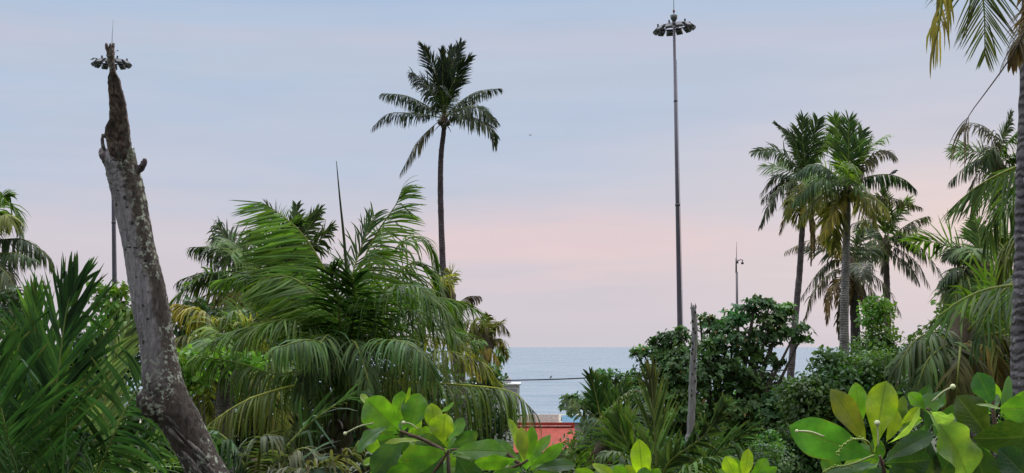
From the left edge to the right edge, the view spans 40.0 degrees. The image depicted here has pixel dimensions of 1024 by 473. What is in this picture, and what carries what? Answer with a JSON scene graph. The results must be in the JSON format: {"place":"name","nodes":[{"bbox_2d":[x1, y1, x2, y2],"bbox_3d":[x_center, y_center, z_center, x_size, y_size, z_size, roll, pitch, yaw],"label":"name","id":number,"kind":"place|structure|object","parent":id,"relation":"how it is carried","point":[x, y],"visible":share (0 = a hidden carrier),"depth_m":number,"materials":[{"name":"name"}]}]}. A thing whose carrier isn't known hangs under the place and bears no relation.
{"place":"outdoors","nodes":[
{"label":"outdoors","id":0,"kind":"place"},
{"bbox_2d":[7,424,937,472],"bbox_3d":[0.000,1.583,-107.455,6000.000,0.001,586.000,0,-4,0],"label":"ground","id":1,"kind":"structure","parent":0,"point":[934,441],"depth_m":133.88,"materials":[{"name":"soil"}]},
{"bbox_2d":[0,189,54,331],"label":"coconut palm","id":2,"kind":"object","parent":1,"relation":"on","point":[8,220],"visible":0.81,"depth_m":35.01,"materials":[{"name":"green plant"}]},
{"bbox_2d":[0,285,164,471],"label":"shrub","id":3,"kind":"object","parent":1,"relation":"on","point":[13,292],"visible":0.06,"depth_m":21.76,"materials":[{"name":"green plant"}]},
{"bbox_2d":[82,280,135,384],"bbox_3d":[-7.533,6.612,26.606,1.558,11.590,0.830,1,-5,-16],"label":"vine","id":4,"kind":"object","parent":1,"relation":"on","point":[117,292],"visible":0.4,"depth_m":26.90,"materials":[{"name":"green plant"}]},
{"bbox_2d":[91,27,131,317],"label":"floodlight mast","id":5,"kind":"object","parent":1,"relation":"on","point":[122,64],"visible":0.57,"depth_m":98.26,"materials":[{"name":"metal"}]},
{"bbox_2d":[0,252,223,472],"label":"coconut palm","id":6,"kind":"object","parent":1,"relation":"on","point":[43,413],"visible":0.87,"depth_m":16.49,"materials":[{"name":"green plant"}]},
{"bbox_2d":[65,326,229,472],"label":"shrub","id":7,"kind":"object","parent":1,"relation":"on","point":[91,345],"visible":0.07,"depth_m":23.80,"materials":[{"name":"green plant"}]},
{"bbox_2d":[98,43,228,472],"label":"dead tree","id":8,"kind":"object","parent":1,"relation":"on","point":[164,400],"visible":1,"depth_m":13.86,"materials":[{"name":"grey wood"}]},
{"bbox_2d":[135,279,310,472],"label":"coconut palm","id":9,"kind":"object","parent":1,"relation":"on","point":[235,315],"visible":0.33,"depth_m":32.26,"materials":[{"name":"green plant"}]},
{"bbox_2d":[176,343,271,434],"bbox_3d":[-5.669,7.204,26.501,2.303,10.394,1.166,0,-4,0],"label":"vine","id":10,"kind":"object","parent":1,"relation":"on","point":[254,361],"visible":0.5,"depth_m":26.73,"materials":[{"name":"green plant"}]},
{"bbox_2d":[169,199,344,465],"bbox_3d":[-7.198,6.074,39.430,5.102,14.673,5.290,0,-4,0],"label":"coconut palm","id":11,"kind":"object","parent":1,"relation":"on","point":[223,244],"visible":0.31,"depth_m":39.76,"materials":[{"name":"green plant"}]},
{"bbox_2d":[158,381,371,472],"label":"coconut palm","id":12,"kind":"object","parent":1,"relation":"on","point":[229,453],"visible":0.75,"depth_m":18.24,"materials":[{"name":"green plant"}]},
{"bbox_2d":[147,288,473,472],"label":"tree","id":13,"kind":"object","parent":1,"relation":"on","point":[204,307],"visible":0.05,"depth_m":36.51,"materials":[{"name":"green plant"}]},
{"bbox_2d":[184,161,541,472],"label":"coconut palm","id":14,"kind":"object","parent":1,"relation":"on","point":[315,326],"visible":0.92,"depth_m":22.93,"materials":[{"name":"green plant"}]},
{"bbox_2d":[370,38,504,275],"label":"coconut palm","id":15,"kind":"object","parent":1,"relation":"on","point":[442,90],"visible":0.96,"depth_m":70.31,"materials":[{"name":"green plant"}]},
{"bbox_2d":[408,260,482,429],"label":"coconut palm","id":16,"kind":"object","parent":1,"relation":"on","point":[450,286],"visible":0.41,"depth_m":45.66,"materials":[{"name":"green plant"}]},
{"bbox_2d":[343,387,575,472],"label":"almond tree","id":17,"kind":"object","parent":1,"relation":"on","point":[424,450],"visible":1,"depth_m":5.17,"materials":[{"name":"green plant"}]},
{"bbox_2d":[450,377,520,441],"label":"beach hut","id":18,"kind":"object","parent":1,"relation":"on","point":[513,386],"visible":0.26,"depth_m":149.07,"materials":[{"name":"paint"}]},
{"bbox_2d":[500,387,517,403],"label":"window","id":19,"kind":"structure","parent":18,"relation":"in","point":[514,389],"depth_m":149.10,"materials":[{"name":"glass"}]},
{"bbox_2d":[463,312,510,427],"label":"coconut palm","id":20,"kind":"object","parent":1,"relation":"on","point":[484,335],"visible":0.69,"depth_m":51.77,"materials":[{"name":"green plant"}]},
{"bbox_2d":[452,363,521,441],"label":"shrub","id":21,"kind":"object","parent":1,"relation":"on","point":[498,418],"visible":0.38,"depth_m":49.55,"materials":[{"name":"green plant"}]},
{"bbox_2d":[561,415,593,445],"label":"hut","id":22,"kind":"object","parent":1,"relation":"on","point":[564,418],"visible":0.27,"depth_m":139.09,"materials":[{"name":"blue paint"}]},
{"bbox_2d":[562,367,660,472],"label":"coconut palm","id":23,"kind":"object","parent":1,"relation":"on","point":[603,397],"visible":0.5,"depth_m":29.57,"materials":[{"name":"green plant"}]},
{"bbox_2d":[575,439,661,472],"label":"almond tree","id":24,"kind":"object","parent":1,"relation":"on","point":[640,455],"visible":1,"depth_m":4.95,"materials":[{"name":"green plant"}]},
{"bbox_2d":[450,424,802,472],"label":"shrub","id":25,"kind":"object","parent":1,"relation":"on","point":[566,452],"visible":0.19,"depth_m":33.56,"materials":[{"name":"green plant"}]},
{"bbox_2d":[653,0,695,433],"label":"floodlight mast","id":26,"kind":"object","parent":1,"relation":"on","point":[662,29],"visible":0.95,"depth_m":90.48,"materials":[{"name":"metal"}]},
{"bbox_2d":[587,356,764,472],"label":"coconut palm","id":27,"kind":"object","parent":1,"relation":"on","point":[619,421],"visible":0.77,"depth_m":21.85,"materials":[{"name":"green plant"}]},
{"bbox_2d":[558,293,817,459],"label":"almond tree","id":28,"kind":"object","parent":1,"relation":"on","point":[754,399],"visible":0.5,"depth_m":44.58,"materials":[{"name":"green plant"}]},
{"bbox_2d":[685,302,697,440],"bbox_3d":[4.381,7.322,34.530,0.483,11.416,0.250,0,-4,0],"label":"dead tree","id":29,"kind":"object","parent":1,"relation":"on","point":[692,391],"visible":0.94,"depth_m":34.77,"materials":[{"name":"grey wood"}]},
{"bbox_2d":[735,241,743,383],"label":"camera pole","id":30,"kind":"object","parent":1,"relation":"on","point":[736,262],"visible":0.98,"depth_m":92.00,"materials":[{"name":"metal"}]},
{"bbox_2d":[718,449,776,472],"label":"almond tree","id":31,"kind":"object","parent":1,"relation":"on","point":[735,465],"visible":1,"depth_m":4.97,"materials":[{"name":"green plant"}]},
{"bbox_2d":[752,429,785,456],"bbox_3d":[6.832,9.203,37.413,0.956,8.118,0.616,0,-4,0],"label":"vine","id":32,"kind":"object","parent":1,"relation":"on","point":[775,436],"visible":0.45,"depth_m":37.66,"materials":[{"name":"green plant"}]},
{"bbox_2d":[749,109,838,472],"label":"coconut palm","id":33,"kind":"object","parent":1,"relation":"on","point":[801,151],"visible":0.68,"depth_m":66.04,"materials":[{"name":"green plant"}]},
{"bbox_2d":[466,369,783,381],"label":"cable","id":34,"kind":"object","parent":33,"relation":"attached to","point":[570,378],"visible":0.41,"depth_m":67.72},
{"bbox_2d":[784,223,901,364],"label":"coconut palm","id":35,"kind":"object","parent":1,"relation":"on","point":[857,290],"visible":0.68,"depth_m":69.67,"materials":[{"name":"green plant"}]},
{"bbox_2d":[767,342,935,472],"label":"shrub","id":36,"kind":"object","parent":1,"relation":"on","point":[807,396],"visible":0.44,"depth_m":41.43,"materials":[{"name":"green plant"}]},
{"bbox_2d":[790,110,923,363],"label":"coconut palm","id":37,"kind":"object","parent":1,"relation":"on","point":[849,168],"visible":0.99,"depth_m":51.83,"materials":[{"name":"green plant"}]},
{"bbox_2d":[846,294,910,374],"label":"tree","id":38,"kind":"object","parent":1,"relation":"on","point":[876,312],"visible":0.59,"depth_m":47.74,"materials":[{"name":"green plant"}]},
{"bbox_2d":[850,188,941,344],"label":"coconut palm","id":39,"kind":"object","parent":1,"relation":"on","point":[884,244],"visible":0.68,"depth_m":74.87,"materials":[{"name":"green plant"}]},
{"bbox_2d":[789,372,1023,472],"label":"almond tree","id":40,"kind":"object","parent":1,"relation":"on","point":[831,445],"visible":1,"depth_m":3.98,"materials":[{"name":"green plant"}]},
{"bbox_2d":[930,273,966,312],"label":"tree","id":41,"kind":"object","parent":1,"relation":"on","point":[932,302],"visible":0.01,"depth_m":40.16,"materials":[{"name":"green plant"}]},
{"bbox_2d":[884,248,1014,442],"bbox_3d":[6.428,5.913,19.289,2.569,11.841,3.280,0,-4,0],"label":"coconut palm","id":42,"kind":"object","parent":1,"relation":"on","point":[949,360],"visible":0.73,"depth_m":19.25,"materials":[{"name":"green plant"}]},
{"bbox_2d":[893,302,1010,458],"bbox_3d":[9.223,6.879,27.579,3.518,11.213,2.361,-2,-5,23],"label":"shrub","id":43,"kind":"object","parent":1,"relation":"on","point":[921,424],"visible":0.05,"depth_m":27.86,"materials":[{"name":"green plant"}]},
{"bbox_2d":[898,208,1013,456],"bbox_3d":[12.051,6.134,35.360,3.618,13.916,4.129,0,-4,0],"label":"coconut palm","id":44,"kind":"object","parent":1,"relation":"on","point":[955,254],"visible":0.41,"depth_m":35.79,"materials":[{"name":"green plant"}]},
{"bbox_2d":[907,166,1015,364],"bbox_3d":[7.084,4.441,15.884,3.828,14.247,6.115,-3,-5,32],"label":"coconut palm","id":45,"kind":"object","parent":1,"relation":"on","point":[1000,291],"visible":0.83,"depth_m":16.54,"materials":[{"name":"green plant"}]},
{"bbox_2d":[925,0,1023,396],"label":"coconut palm","id":46,"kind":"object","parent":1,"relation":"on","point":[1015,58],"visible":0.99,"depth_m":13.46,"materials":[{"name":"green plant"}]},
{"bbox_2d":[942,108,1016,332],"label":"coconut palm","id":47,"kind":"object","parent":1,"relation":"on","point":[991,160],"visible":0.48,"depth_m":58.24,"materials":[{"name":"green plant"}]},
{"bbox_2d":[70,347,938,413],"bbox_3d":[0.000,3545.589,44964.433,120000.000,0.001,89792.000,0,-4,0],"label":"sea","id":48,"kind":"structure","parent":0,"point":[540,396],"depth_m":767.42,"materials":[{"name":"liquid"}]},
{"bbox_2d":[0,0,1021,346],"label":"sky","id":49,"kind":"structure","parent":0,"point":[565,232],"materials":[{"name":"blue"}]},
{"bbox_2d":[70,414,997,422],"bbox_3d":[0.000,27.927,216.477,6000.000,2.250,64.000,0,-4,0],"label":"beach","id":50,"kind":"structure","parent":0,"point":[559,417],"depth_m":196.28,"materials":[{"name":"beige sand"}]},
{"bbox_2d":[514,414,575,459],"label":"house","id":51,"kind":"structure","parent":0,"point":[553,427],"depth_m":128.53,"materials":[{"name":"red paint"}]}
]}

